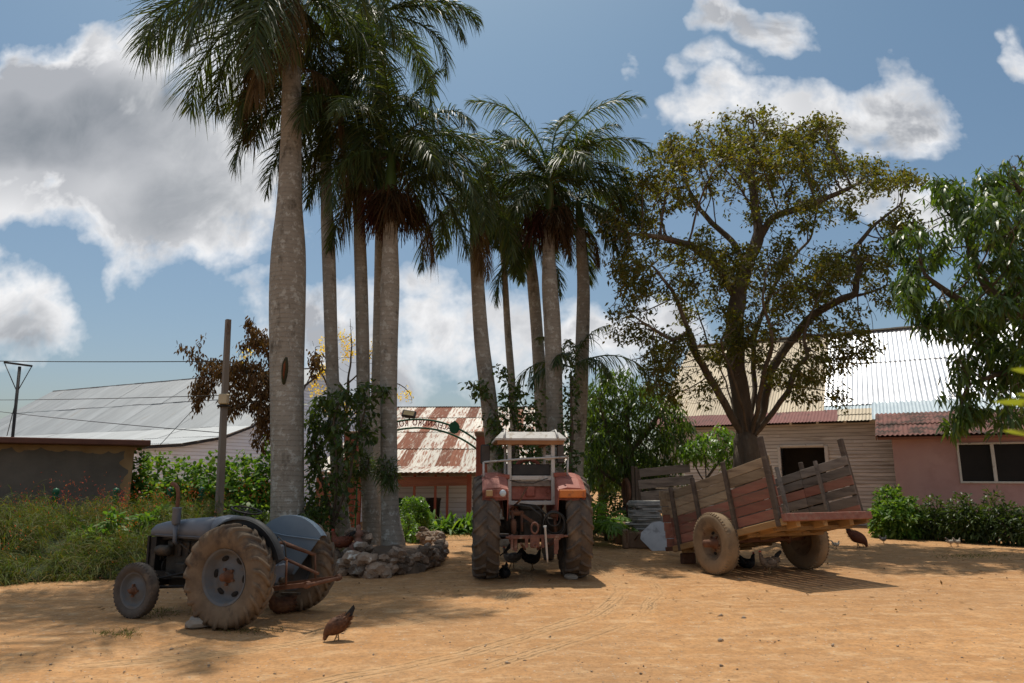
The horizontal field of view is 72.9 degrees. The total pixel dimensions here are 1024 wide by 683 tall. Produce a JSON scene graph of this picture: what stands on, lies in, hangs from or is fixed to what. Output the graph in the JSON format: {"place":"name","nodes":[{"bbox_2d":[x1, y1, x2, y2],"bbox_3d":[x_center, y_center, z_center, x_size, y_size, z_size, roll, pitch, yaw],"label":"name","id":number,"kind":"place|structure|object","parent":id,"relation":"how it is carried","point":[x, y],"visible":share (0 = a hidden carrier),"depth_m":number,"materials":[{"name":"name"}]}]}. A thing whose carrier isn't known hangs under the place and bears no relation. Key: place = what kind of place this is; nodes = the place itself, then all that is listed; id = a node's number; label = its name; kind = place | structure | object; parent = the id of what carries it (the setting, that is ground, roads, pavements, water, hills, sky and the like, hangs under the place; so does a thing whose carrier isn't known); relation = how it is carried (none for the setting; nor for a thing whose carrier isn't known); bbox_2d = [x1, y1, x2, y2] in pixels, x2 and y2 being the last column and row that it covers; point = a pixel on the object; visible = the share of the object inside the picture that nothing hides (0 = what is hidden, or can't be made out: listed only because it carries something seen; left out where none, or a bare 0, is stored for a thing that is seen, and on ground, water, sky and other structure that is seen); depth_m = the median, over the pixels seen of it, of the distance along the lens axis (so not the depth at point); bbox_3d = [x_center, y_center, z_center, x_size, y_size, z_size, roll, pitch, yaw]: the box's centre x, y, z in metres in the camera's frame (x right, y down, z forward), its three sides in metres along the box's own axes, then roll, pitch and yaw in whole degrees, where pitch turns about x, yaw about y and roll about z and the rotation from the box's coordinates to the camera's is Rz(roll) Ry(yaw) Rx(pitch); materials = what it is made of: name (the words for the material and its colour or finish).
{"place":"outdoors","nodes":[
{"label":"outdoors","id":0,"kind":"place"},
{"bbox_2d":[0,366,357,505],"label":"barn","id":1,"kind":"structure","parent":0,"point":[165,411],"depth_m":40.83,"materials":[{"name":"grey metal"}]},
{"bbox_2d":[426,498,440,520],"bbox_3d":[-2.750,5.912,24.220,0.540,0.900,0.526,0,-11,0],"label":"waste bin","id":2,"kind":"object","parent":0,"point":[430,501],"visible":0.61,"depth_m":24.07,"materials":[{"name":"metal"}]},
{"bbox_2d":[320,406,568,521],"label":"farm building","id":3,"kind":"structure","parent":0,"point":[423,447],"depth_m":27.94,"materials":[{"name":"metal"}]},
{"bbox_2d":[0,491,1023,682],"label":"ground","id":4,"kind":"structure","parent":0,"point":[938,622],"depth_m":7.85,"materials":[{"name":"brown gravel"}]},
{"bbox_2d":[4,362,32,436],"bbox_3d":[-15.495,3.163,21.251,0.909,5.184,0.156,0,-11,0],"label":"steel pole","id":5,"kind":"object","parent":4,"relation":"on","point":[14,412],"visible":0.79,"depth_m":21.58,"materials":[{"name":"metal"}]},
{"bbox_2d":[0,510,89,542],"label":"leafy shrub","id":6,"kind":"object","parent":4,"relation":"on","point":[54,524],"visible":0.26,"depth_m":13.26,"materials":[{"name":"green plant"}]},
{"bbox_2d":[50,488,59,525],"bbox_3d":[-9.579,3.775,14.448,0.136,1.420,0.136,0,-11,0],"label":"fence post","id":7,"kind":"object","parent":4,"relation":"on","point":[56,491],"visible":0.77,"depth_m":14.52,"materials":[{"name":"green metal"}]},
{"bbox_2d":[0,437,150,523],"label":"shed","id":8,"kind":"structure","parent":4,"relation":"on","point":[29,463],"depth_m":16.07,"materials":[{"name":"grey concrete"}]},
{"bbox_2d":[68,506,133,550],"bbox_3d":[-7.565,3.583,12.639,1.137,1.122,1.012,0,-11,0],"label":"leafy shrub","id":9,"kind":"object","parent":4,"relation":"on","point":[112,515],"visible":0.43,"depth_m":12.67,"materials":[{"name":"green plant"}]},
{"bbox_2d":[112,488,119,509],"bbox_3d":[-8.488,3.832,14.742,0.136,1.420,0.136,0,-11,0],"label":"fence post","id":10,"kind":"object","parent":4,"relation":"on","point":[116,490],"visible":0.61,"depth_m":14.81,"materials":[{"name":"green metal"}]},
{"bbox_2d":[0,480,268,586],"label":"grass","id":11,"kind":"structure","parent":4,"relation":"on","point":[62,558],"depth_m":12.05,"materials":[{"name":"green plant"}]},
{"bbox_2d":[126,502,171,535],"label":"leafy shrub","id":12,"kind":"object","parent":11,"relation":"on","point":[149,518],"visible":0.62,"depth_m":13.20,"materials":[{"name":"green plant"}]},
{"bbox_2d":[0,464,268,577],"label":"red flowers","id":13,"kind":"object","parent":4,"relation":"on","point":[118,501],"visible":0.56,"depth_m":14.15,"materials":[{"name":"red plant"}]},
{"bbox_2d":[166,487,172,503],"bbox_3d":[-7.722,3.982,15.528,0.136,1.420,0.136,0,-11,0],"label":"fence post","id":14,"kind":"object","parent":4,"relation":"on","point":[169,493],"visible":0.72,"depth_m":15.60,"materials":[{"name":"green metal"}]},
{"bbox_2d":[185,616,208,628],"bbox_3d":[-3.542,3.165,7.825,0.301,0.151,0.224,0,-11,0],"label":"stone","id":15,"kind":"object","parent":4,"relation":"on","point":[192,622],"visible":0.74,"depth_m":7.74,"materials":[{"name":"stone"}]},
{"bbox_2d":[124,435,270,520],"bbox_3d":[-7.742,3.663,17.206,4.848,3.088,2.094,-2,-11,12],"label":"vine hedge","id":16,"kind":"object","parent":4,"relation":"on","point":[233,479],"visible":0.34,"depth_m":16.98,"materials":[{"name":"green plant"}]},
{"bbox_2d":[198,487,204,514],"bbox_3d":[-7.180,4.058,15.921,0.136,1.420,0.136,0,-11,0],"label":"fence post","id":17,"kind":"object","parent":4,"relation":"on","point":[200,492],"visible":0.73,"depth_m":15.98,"materials":[{"name":"green metal"}]},
{"bbox_2d":[215,319,230,515],"bbox_3d":[-6.207,1.998,14.861,0.341,5.072,0.323,0,-11,0],"label":"utility pole","id":18,"kind":"object","parent":4,"relation":"on","point":[223,399],"visible":0.91,"depth_m":14.86,"materials":[{"name":"wood"}]},
{"bbox_2d":[0,361,222,361],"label":"power line","id":19,"kind":"object","parent":18,"relation":"attached to","point":[111,361],"visible":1,"depth_m":16.64,"materials":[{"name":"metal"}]},
{"bbox_2d":[4,412,218,432],"bbox_3d":[-16.567,2.187,22.516,25.419,2.432,0.017,-8,-13,35],"label":"power line","id":20,"kind":"object","parent":18,"relation":"attached to","point":[121,424],"visible":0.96,"depth_m":17.54,"materials":[{"name":"metal"}]},
{"bbox_2d":[28,395,218,399],"bbox_3d":[-16.586,1.826,22.611,25.339,1.549,0.016,-8,-13,35],"label":"power line","id":21,"kind":"object","parent":18,"relation":"attached to","point":[121,398],"visible":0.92,"depth_m":17.96,"materials":[{"name":"metal"}]},
{"bbox_2d":[160,381,219,444],"bbox_3d":[-9.508,1.897,21.019,0.017,2.549,2.289,-6,-12,28],"label":"power line","id":22,"kind":"object","parent":18,"relation":"attached to","point":[180,423],"visible":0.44,"depth_m":20.33,"materials":[{"name":"metal"}]},
{"bbox_2d":[113,481,342,630],"bbox_3d":[-3.412,2.574,8.609,2.688,1.641,1.458,-4,-12,21],"label":"tractor","id":23,"kind":"object","parent":4,"relation":"on","point":[214,568],"visible":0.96,"depth_m":8.26,"materials":[{"name":"metal"}]},
{"bbox_2d":[174,316,324,456],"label":"withered tree","id":24,"kind":"object","parent":4,"relation":"on","point":[239,372],"visible":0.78,"depth_m":16.44,"materials":[{"name":"brown plant"}]},
{"bbox_2d":[116,0,413,521],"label":"palm tree","id":25,"kind":"object","parent":4,"relation":"on","point":[287,293],"visible":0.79,"depth_m":15.03,"materials":[{"name":"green plant"}]},
{"bbox_2d":[228,503,337,541],"bbox_3d":[-4.955,4.018,14.360,3.244,1.239,1.241,-6,-12,27],"label":"bush","id":26,"kind":"object","parent":4,"relation":"on","point":[325,518],"visible":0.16,"depth_m":14.14,"materials":[{"name":"green plant"}]},
{"bbox_2d":[268,588,298,613],"bbox_3d":[-2.846,3.237,8.692,0.490,0.340,0.274,6,-12,-29],"label":"hen","id":27,"kind":"object","parent":4,"relation":"on","point":[283,604],"visible":0.63,"depth_m":8.59,"materials":[{"name":"brown"}]},
{"bbox_2d":[264,514,345,550],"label":"ornamental grass","id":28,"kind":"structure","parent":4,"relation":"on","point":[326,530],"depth_m":13.50,"materials":[{"name":"green plant"}]},
{"bbox_2d":[214,3,416,551],"bbox_3d":[-4.715,-1.625,16.327,4.714,12.834,5.154,6,-13,-31],"label":"palm tree","id":29,"kind":"object","parent":4,"relation":"on","point":[330,315],"visible":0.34,"depth_m":16.10,"materials":[{"name":"green plant"}]},
{"bbox_2d":[239,321,413,443],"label":"flowering tree","id":30,"kind":"object","parent":4,"relation":"on","point":[349,366],"visible":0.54,"depth_m":21.20,"materials":[{"name":"yellow plant"}]},
{"bbox_2d":[323,605,354,641],"bbox_3d":[-1.804,2.935,7.225,0.318,0.353,0.178,3,-11,-17],"label":"hen","id":31,"kind":"object","parent":4,"relation":"on","point":[338,624],"visible":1,"depth_m":7.17,"materials":[{"name":"brown"}]},
{"bbox_2d":[323,469,357,527],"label":"gate","id":32,"kind":"structure","parent":4,"relation":"on","point":[326,475],"depth_m":19.10,"materials":[{"name":"green paint"}]},
{"bbox_2d":[304,378,396,534],"bbox_3d":[-3.676,2.535,14.486,2.544,3.510,1.389,-10,-15,42],"label":"shrub","id":33,"kind":"object","parent":4,"relation":"on","point":[334,448],"visible":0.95,"depth_m":14.36,"materials":[{"name":"green plant"}]},
{"bbox_2d":[265,21,449,545],"bbox_3d":[-3.646,-1.294,16.498,4.393,12.249,4.316,6,-12,-29],"label":"palm tree","id":34,"kind":"object","parent":4,"relation":"on","point":[371,519],"visible":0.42,"depth_m":15.99,"materials":[{"name":"green plant"}]},
{"bbox_2d":[341,448,380,488],"bbox_3d":[-3.251,2.775,15.021,0.929,0.933,0.941,0,-11,0],"label":"epiphyte","id":35,"kind":"object","parent":34,"relation":"attached to","point":[358,474],"visible":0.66,"depth_m":15.00,"materials":[{"name":"green plant"}]},
{"bbox_2d":[284,0,484,514],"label":"palm tree","id":36,"kind":"object","parent":4,"relation":"on","point":[428,5],"visible":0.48,"depth_m":19.44,"materials":[{"name":"green plant"}]},
{"bbox_2d":[271,48,512,545],"bbox_3d":[-2.642,-1.096,15.428,4.786,11.457,5.376,-7,-13,32],"label":"palm tree","id":37,"kind":"object","parent":4,"relation":"on","point":[392,207],"visible":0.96,"depth_m":15.53,"materials":[{"name":"green plant"}]},
{"bbox_2d":[365,454,403,495],"bbox_3d":[-2.628,2.779,14.341,0.810,0.931,0.824,0,-11,0],"label":"epiphyte","id":38,"kind":"object","parent":37,"relation":"attached to","point":[386,475],"visible":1,"depth_m":14.27,"materials":[{"name":"green plant"}]},
{"bbox_2d":[334,526,449,578],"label":"rock wall","id":39,"kind":"structure","parent":4,"relation":"on","point":[375,561],"depth_m":12.22,"materials":[{"name":"stone"}]},
{"bbox_2d":[330,529,355,547],"bbox_3d":[-3.008,3.502,12.308,0.490,0.340,0.273,-2,-11,10],"label":"hen","id":40,"kind":"object","parent":39,"relation":"on","point":[345,541],"visible":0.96,"depth_m":12.24,"materials":[{"name":"brown"}]},
{"bbox_2d":[349,524,362,552],"bbox_3d":[-2.817,3.606,12.698,0.340,0.495,0.340,0,-11,0],"label":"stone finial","id":41,"kind":"object","parent":39,"relation":"on","point":[358,534],"visible":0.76,"depth_m":12.65,"materials":[{"name":"stone"}]},
{"bbox_2d":[315,466,475,525],"bbox_3d":[-3.822,5.259,23.698,5.405,2.005,2.473,0,-11,0],"label":"porch","id":42,"kind":"object","parent":4,"relation":"on","point":[435,481],"visible":0.43,"depth_m":23.04,"materials":[{"name":"red paint"}]},
{"bbox_2d":[401,511,419,542],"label":"bush","id":43,"kind":"object","parent":4,"relation":"on","point":[408,534],"visible":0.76,"depth_m":17.80,"materials":[{"name":"green plant"}]},
{"bbox_2d":[344,418,486,526],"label":"entrance arch","id":44,"kind":"structure","parent":4,"relation":"on","point":[454,428],"depth_m":19.68,"materials":[{"name":"green paint"}]},
{"bbox_2d":[401,410,416,418],"bbox_3d":[-2.945,2.079,19.821,0.425,0.276,0.223,0,-11,0],"label":"floodlight","id":45,"kind":"object","parent":44,"relation":"on","point":[408,414],"visible":1,"depth_m":19.76,"materials":[{"name":"metal"}]},
{"bbox_2d":[399,495,432,535],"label":"bush","id":46,"kind":"object","parent":4,"relation":"on","point":[422,516],"visible":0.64,"depth_m":19.51,"materials":[{"name":"green plant"}]},
{"bbox_2d":[428,509,472,534],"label":"strap leaf plant","id":47,"kind":"object","parent":4,"relation":"on","point":[463,525],"visible":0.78,"depth_m":20.43,"materials":[{"name":"green plant"}]},
{"bbox_2d":[410,154,544,546],"bbox_3d":[-0.782,-0.036,17.938,4.326,10.320,4.130,0,-11,0],"label":"palm tree","id":48,"kind":"object","parent":4,"relation":"on","point":[478,267],"visible":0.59,"depth_m":17.69,"materials":[{"name":"green plant"}]},
{"bbox_2d":[458,363,550,480],"bbox_3d":[-0.153,2.603,16.806,2.384,4.190,1.253,0,-11,0],"label":"climbing shrub","id":49,"kind":"object","parent":48,"relation":"attached to","point":[529,418],"visible":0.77,"depth_m":16.88,"materials":[{"name":"green plant"}]},
{"bbox_2d":[442,142,539,480],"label":"palm tree","id":50,"kind":"object","parent":4,"relation":"on","point":[508,336],"visible":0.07,"depth_m":20.81,"materials":[{"name":"green plant"}]},
{"bbox_2d":[499,561,510,578],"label":"hen","id":51,"kind":"object","parent":4,"relation":"on","point":[504,571],"visible":1,"depth_m":11.51,"materials":[{"name":"black"}]},
{"bbox_2d":[503,547,523,568],"bbox_3d":[0.022,3.950,12.676,0.440,0.407,0.199,-3,-11,15],"label":"hen","id":52,"kind":"object","parent":4,"relation":"on","point":[513,558],"visible":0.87,"depth_m":12.62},
{"bbox_2d":[465,195,575,515],"bbox_3d":[0.296,0.361,20.201,3.448,10.392,3.854,0,-11,0],"label":"palm tree","id":53,"kind":"object","parent":4,"relation":"on","point":[536,325],"visible":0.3,"depth_m":20.32,"materials":[{"name":"green plant"}]},
{"bbox_2d":[520,548,541,570],"bbox_3d":[0.345,3.929,12.531,0.426,0.395,0.192,3,-11,-15],"label":"hen","id":54,"kind":"object","parent":4,"relation":"on","point":[532,559],"visible":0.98,"depth_m":12.49,"materials":[{"name":"black"}]},
{"bbox_2d":[472,429,593,578],"bbox_3d":[0.233,2.954,12.887,1.958,2.505,3.850,1,-11,-4],"label":"tractor","id":55,"kind":"object","parent":4,"relation":"on","point":[565,533],"visible":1,"depth_m":11.45,"materials":[{"name":"metal"}]},
{"bbox_2d":[447,90,657,518],"bbox_3d":[1.201,-1.004,18.241,5.509,12.335,4.610,-3,-11,17],"label":"palm tree","id":56,"kind":"object","parent":4,"relation":"on","point":[561,222],"visible":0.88,"depth_m":18.35,"materials":[{"name":"green plant"}]},
{"bbox_2d":[555,366,587,472],"bbox_3d":[1.394,2.605,16.859,0.799,4.207,0.963,3,-11,-15],"label":"climbing shrub","id":57,"kind":"object","parent":56,"relation":"attached to","point":[571,430],"visible":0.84,"depth_m":16.88,"materials":[{"name":"green plant"}]},
{"bbox_2d":[98,530,1023,614],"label":"fallen leaves","id":58,"kind":"object","parent":4,"relation":"on","point":[700,582],"visible":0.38,"depth_m":11.01,"materials":[{"name":"brown plant"}]},
{"bbox_2d":[564,573,577,579],"bbox_3d":[0.968,3.874,11.425,0.200,0.116,0.172,5,-12,-25],"label":"stone","id":59,"kind":"object","parent":4,"relation":"on","point":[569,576],"visible":0.98,"depth_m":11.38,"materials":[{"name":"stone"}]},
{"bbox_2d":[512,325,651,473],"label":"young palm","id":60,"kind":"object","parent":4,"relation":"on","point":[568,357],"visible":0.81,"depth_m":18.45,"materials":[{"name":"green plant"}]},
{"bbox_2d":[521,130,651,476],"bbox_3d":[2.094,-0.223,19.460,4.141,11.259,3.843,0,-11,0],"label":"palm tree","id":61,"kind":"object","parent":4,"relation":"on","point":[585,270],"visible":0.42,"depth_m":19.42,"materials":[{"name":"green plant"}]},
{"bbox_2d":[565,401,625,516],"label":"mango tree","id":62,"kind":"object","parent":4,"relation":"on","point":[615,489],"visible":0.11,"depth_m":21.22,"materials":[{"name":"green plant"}]},
{"bbox_2d":[589,486,625,536],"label":"bush","id":63,"kind":"object","parent":4,"relation":"on","point":[614,506],"visible":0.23,"depth_m":19.86,"materials":[{"name":"green plant"}]},
{"bbox_2d":[592,510,631,540],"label":"feather palm plant","id":64,"kind":"object","parent":4,"relation":"on","point":[623,518],"visible":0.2,"depth_m":18.09,"materials":[{"name":"green plant"}]},
{"bbox_2d":[591,500,638,545],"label":"feather palm plant","id":65,"kind":"object","parent":4,"relation":"on","point":[600,526],"visible":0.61,"depth_m":16.46,"materials":[{"name":"green plant"}]},
{"bbox_2d":[583,446,659,490],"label":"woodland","id":66,"kind":"object","parent":4,"relation":"on","point":[616,469],"depth_m":71.93,"materials":[{"name":"green plant"}]},
{"bbox_2d":[615,520,648,548],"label":"wall","id":67,"kind":"structure","parent":4,"relation":"on","point":[629,539],"depth_m":16.12,"materials":[{"name":"brown paint"}]},
{"bbox_2d":[631,525,648,526],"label":"stone slab","id":68,"kind":"object","parent":67,"relation":"on","point":[639,525],"depth_m":16.65,"materials":[{"name":"grey stone"}]},
{"bbox_2d":[625,522,650,524],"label":"stone slab","id":69,"kind":"object","parent":68,"relation":"on","point":[634,523],"depth_m":16.63,"materials":[{"name":"grey stone"}]},
{"bbox_2d":[632,520,670,522],"bbox_3d":[3.403,4.357,16.836,0.966,0.052,0.503,-1,-11,6],"label":"stone slab","id":70,"kind":"object","parent":69,"relation":"on","point":[647,521],"depth_m":16.60,"materials":[{"name":"grey stone"}]},
{"bbox_2d":[630,518,662,519],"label":"stone slab","id":71,"kind":"object","parent":70,"relation":"on","point":[646,518],"depth_m":16.58,"materials":[{"name":"grey stone"}]},
{"bbox_2d":[628,516,662,517],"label":"stone slab","id":72,"kind":"object","parent":71,"relation":"on","point":[645,516],"depth_m":16.58,"materials":[{"name":"grey stone"}]},
{"bbox_2d":[628,513,660,515],"bbox_3d":[3.211,4.201,16.829,0.791,0.042,0.582,-1,-11,4],"label":"stone slab","id":73,"kind":"object","parent":72,"relation":"on","point":[630,514],"depth_m":16.56,"materials":[{"name":"grey stone"}]},
{"bbox_2d":[628,511,660,513],"bbox_3d":[3.222,4.164,16.892,0.760,0.035,0.605,1,-11,-5],"label":"stone slab","id":74,"kind":"object","parent":73,"relation":"on","point":[645,512],"depth_m":16.61,"materials":[{"name":"grey stone"}]},
{"bbox_2d":[628,509,660,511],"bbox_3d":[3.218,4.113,16.866,0.773,0.033,0.531,-3,-11,16],"label":"stone slab","id":75,"kind":"object","parent":74,"relation":"on","point":[633,510],"depth_m":16.64,"materials":[{"name":"grey stone"}]},
{"bbox_2d":[636,507,660,509],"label":"stone slab","id":76,"kind":"object","parent":75,"relation":"on","point":[656,508],"depth_m":16.61,"materials":[{"name":"grey stone"}]},
{"bbox_2d":[629,505,661,507],"bbox_3d":[3.256,4.019,16.926,0.772,0.039,0.523,3,-11,-13],"label":"stone slab","id":77,"kind":"object","parent":76,"relation":"on","point":[646,506],"depth_m":16.72,"materials":[{"name":"grey stone"}]},
{"bbox_2d":[627,503,659,505],"bbox_3d":[3.230,3.958,16.897,0.822,0.052,0.586,0,-11,-2],"label":"stone slab","id":78,"kind":"object","parent":77,"relation":"on","point":[636,504],"depth_m":16.62,"materials":[{"name":"grey stone"}]},
{"bbox_2d":[628,500,659,502],"bbox_3d":[3.268,3.915,16.955,0.800,0.036,0.563,1,-11,-7],"label":"stone slab","id":79,"kind":"object","parent":78,"relation":"on","point":[647,501],"depth_m":16.70,"materials":[{"name":"grey stone"}]},
{"bbox_2d":[583,365,701,526],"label":"mango tree","id":80,"kind":"object","parent":4,"relation":"on","point":[626,452],"visible":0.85,"depth_m":19.86,"materials":[{"name":"green plant"}]},
{"bbox_2d":[619,464,692,512],"bbox_3d":[3.947,4.436,19.403,1.860,1.972,1.706,1,-11,-6],"label":"cart","id":81,"kind":"object","parent":4,"relation":"on","point":[636,486],"visible":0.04,"depth_m":18.80,"materials":[{"name":"grey wood"}]},
{"bbox_2d":[640,521,673,550],"bbox_3d":[3.368,4.440,15.817,0.876,0.672,0.045,-1,-28,6],"label":"stone slab","id":82,"kind":"object","parent":4,"relation":"on","point":[652,538],"depth_m":15.80,"materials":[{"name":"grey stone"}]},
{"bbox_2d":[659,473,686,515],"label":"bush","id":83,"kind":"object","parent":4,"relation":"on","point":[673,486],"visible":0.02,"depth_m":20.46,"materials":[{"name":"green plant"}]},
{"bbox_2d":[672,423,734,479],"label":"sapling","id":84,"kind":"object","parent":4,"relation":"on","point":[689,452],"visible":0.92,"depth_m":19.16,"materials":[{"name":"green plant"}]},
{"bbox_2d":[737,552,755,567],"bbox_3d":[4.330,4.048,12.807,0.423,0.296,0.230,4,-12,-20],"label":"hen","id":85,"kind":"object","parent":4,"relation":"on","point":[746,562],"visible":0.99,"depth_m":12.73,"materials":[{"name":"black"}]},
{"bbox_2d":[585,101,936,513],"bbox_3d":[6.773,-1.043,19.049,9.728,13.003,6.073,0,-11,0],"label":"spreading tree","id":86,"kind":"object","parent":4,"relation":"on","point":[745,420],"visible":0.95,"depth_m":18.10,"materials":[{"name":"green plant"}]},
{"bbox_2d":[656,436,872,574],"bbox_3d":[4.205,3.071,13.141,2.442,2.316,4.651,4,-12,-21],"label":"cart","id":87,"kind":"object","parent":4,"relation":"on","point":[721,532],"visible":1,"depth_m":12.05,"materials":[{"name":"wood"}]},
{"bbox_2d":[757,550,781,574],"bbox_3d":[4.469,3.823,12.011,0.440,0.407,0.199,1,-11,-5],"label":"hen","id":88,"kind":"object","parent":4,"relation":"on","point":[769,563],"visible":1,"depth_m":11.97,"materials":[{"name":"grey"}]},
{"bbox_2d":[830,540,839,546],"bbox_3d":[7.506,4.708,16.092,0.222,0.206,0.100,-1,-11,5],"label":"chick","id":89,"kind":"object","parent":4,"relation":"on","point":[835,543],"visible":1,"depth_m":16.08},
{"bbox_2d":[651,318,1023,525],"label":"barn","id":90,"kind":"structure","parent":4,"relation":"on","point":[904,374],"depth_m":25.42,"materials":[{"name":"white paint"}]},
{"bbox_2d":[846,529,867,547],"bbox_3d":[8.125,4.590,16.359,0.485,0.540,0.276,-2,-11,10],"label":"hen","id":91,"kind":"object","parent":4,"relation":"on","point":[855,536],"visible":1,"depth_m":16.27,"materials":[{"name":"brown"}]},
{"bbox_2d":[878,535,885,543],"bbox_3d":[9.269,4.940,17.327,0.232,0.214,0.105,2,-11,-10],"label":"chick","id":92,"kind":"object","parent":4,"relation":"on","point":[882,538],"visible":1,"depth_m":17.31},
{"bbox_2d":[866,484,930,539],"bbox_3d":[10.479,4.740,19.066,1.519,1.620,2.211,0,-11,0],"label":"bush","id":93,"kind":"object","parent":4,"relation":"on","point":[890,515],"visible":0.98,"depth_m":18.70,"materials":[{"name":"green plant"}]},
{"bbox_2d":[903,494,952,540],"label":"bush","id":94,"kind":"object","parent":4,"relation":"on","point":[930,534],"visible":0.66,"depth_m":18.29,"materials":[{"name":"green plant"}]},
{"bbox_2d":[875,408,1023,527],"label":"house","id":95,"kind":"structure","parent":4,"relation":"on","point":[926,462],"depth_m":20.00,"materials":[{"name":"pink paint"}]},
{"bbox_2d":[957,442,1023,483],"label":"window","id":96,"kind":"structure","parent":95,"relation":"in","point":[979,462],"depth_m":19.57,"materials":[{"name":"black glass"}]},
{"bbox_2d":[945,537,953,544],"bbox_3d":[10.541,4.817,16.686,0.232,0.214,0.105,1,-11,-5],"label":"chick","id":97,"kind":"object","parent":4,"relation":"on","point":[950,542],"visible":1,"depth_m":16.66},
{"bbox_2d":[882,155,1023,449],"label":"mango tree","id":98,"kind":"object","parent":4,"relation":"on","point":[995,204],"visible":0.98,"depth_m":14.86,"materials":[{"name":"green plant"}]},
{"bbox_2d":[953,537,959,545],"bbox_3d":[10.708,4.817,16.685,0.232,0.214,0.105,3,-11,-15],"label":"chick","id":99,"kind":"object","parent":4,"relation":"on","point":[956,541],"visible":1,"depth_m":16.66},
{"bbox_2d":[932,491,993,544],"bbox_3d":[11.546,4.586,17.806,1.056,1.450,1.588,6,-12,-29],"label":"bush","id":100,"kind":"object","parent":4,"relation":"on","point":[961,525],"visible":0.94,"depth_m":17.61,"materials":[{"name":"green plant"}]},
{"bbox_2d":[970,485,1023,546],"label":"bush","id":101,"kind":"object","parent":4,"relation":"on","point":[1003,532],"visible":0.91,"depth_m":16.96,"materials":[{"name":"green plant"}]},
{"bbox_2d":[994,368,1023,435],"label":"leafy plant","id":102,"kind":"object","parent":4,"relation":"on","point":[1018,402],"visible":1,"depth_m":1.37,"materials":[{"name":"yellow plant"}]},
{"bbox_2d":[0,0,1023,476],"label":"sky","id":103,"kind":"structure","parent":0,"point":[125,233],"materials":[{"name":"blue"}]},
{"bbox_2d":[93,533,1017,638],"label":"verge grass","id":104,"kind":"structure","parent":0,"point":[116,633],"depth_m":8.41,"materials":[{"name":"green plant"}]}
]}

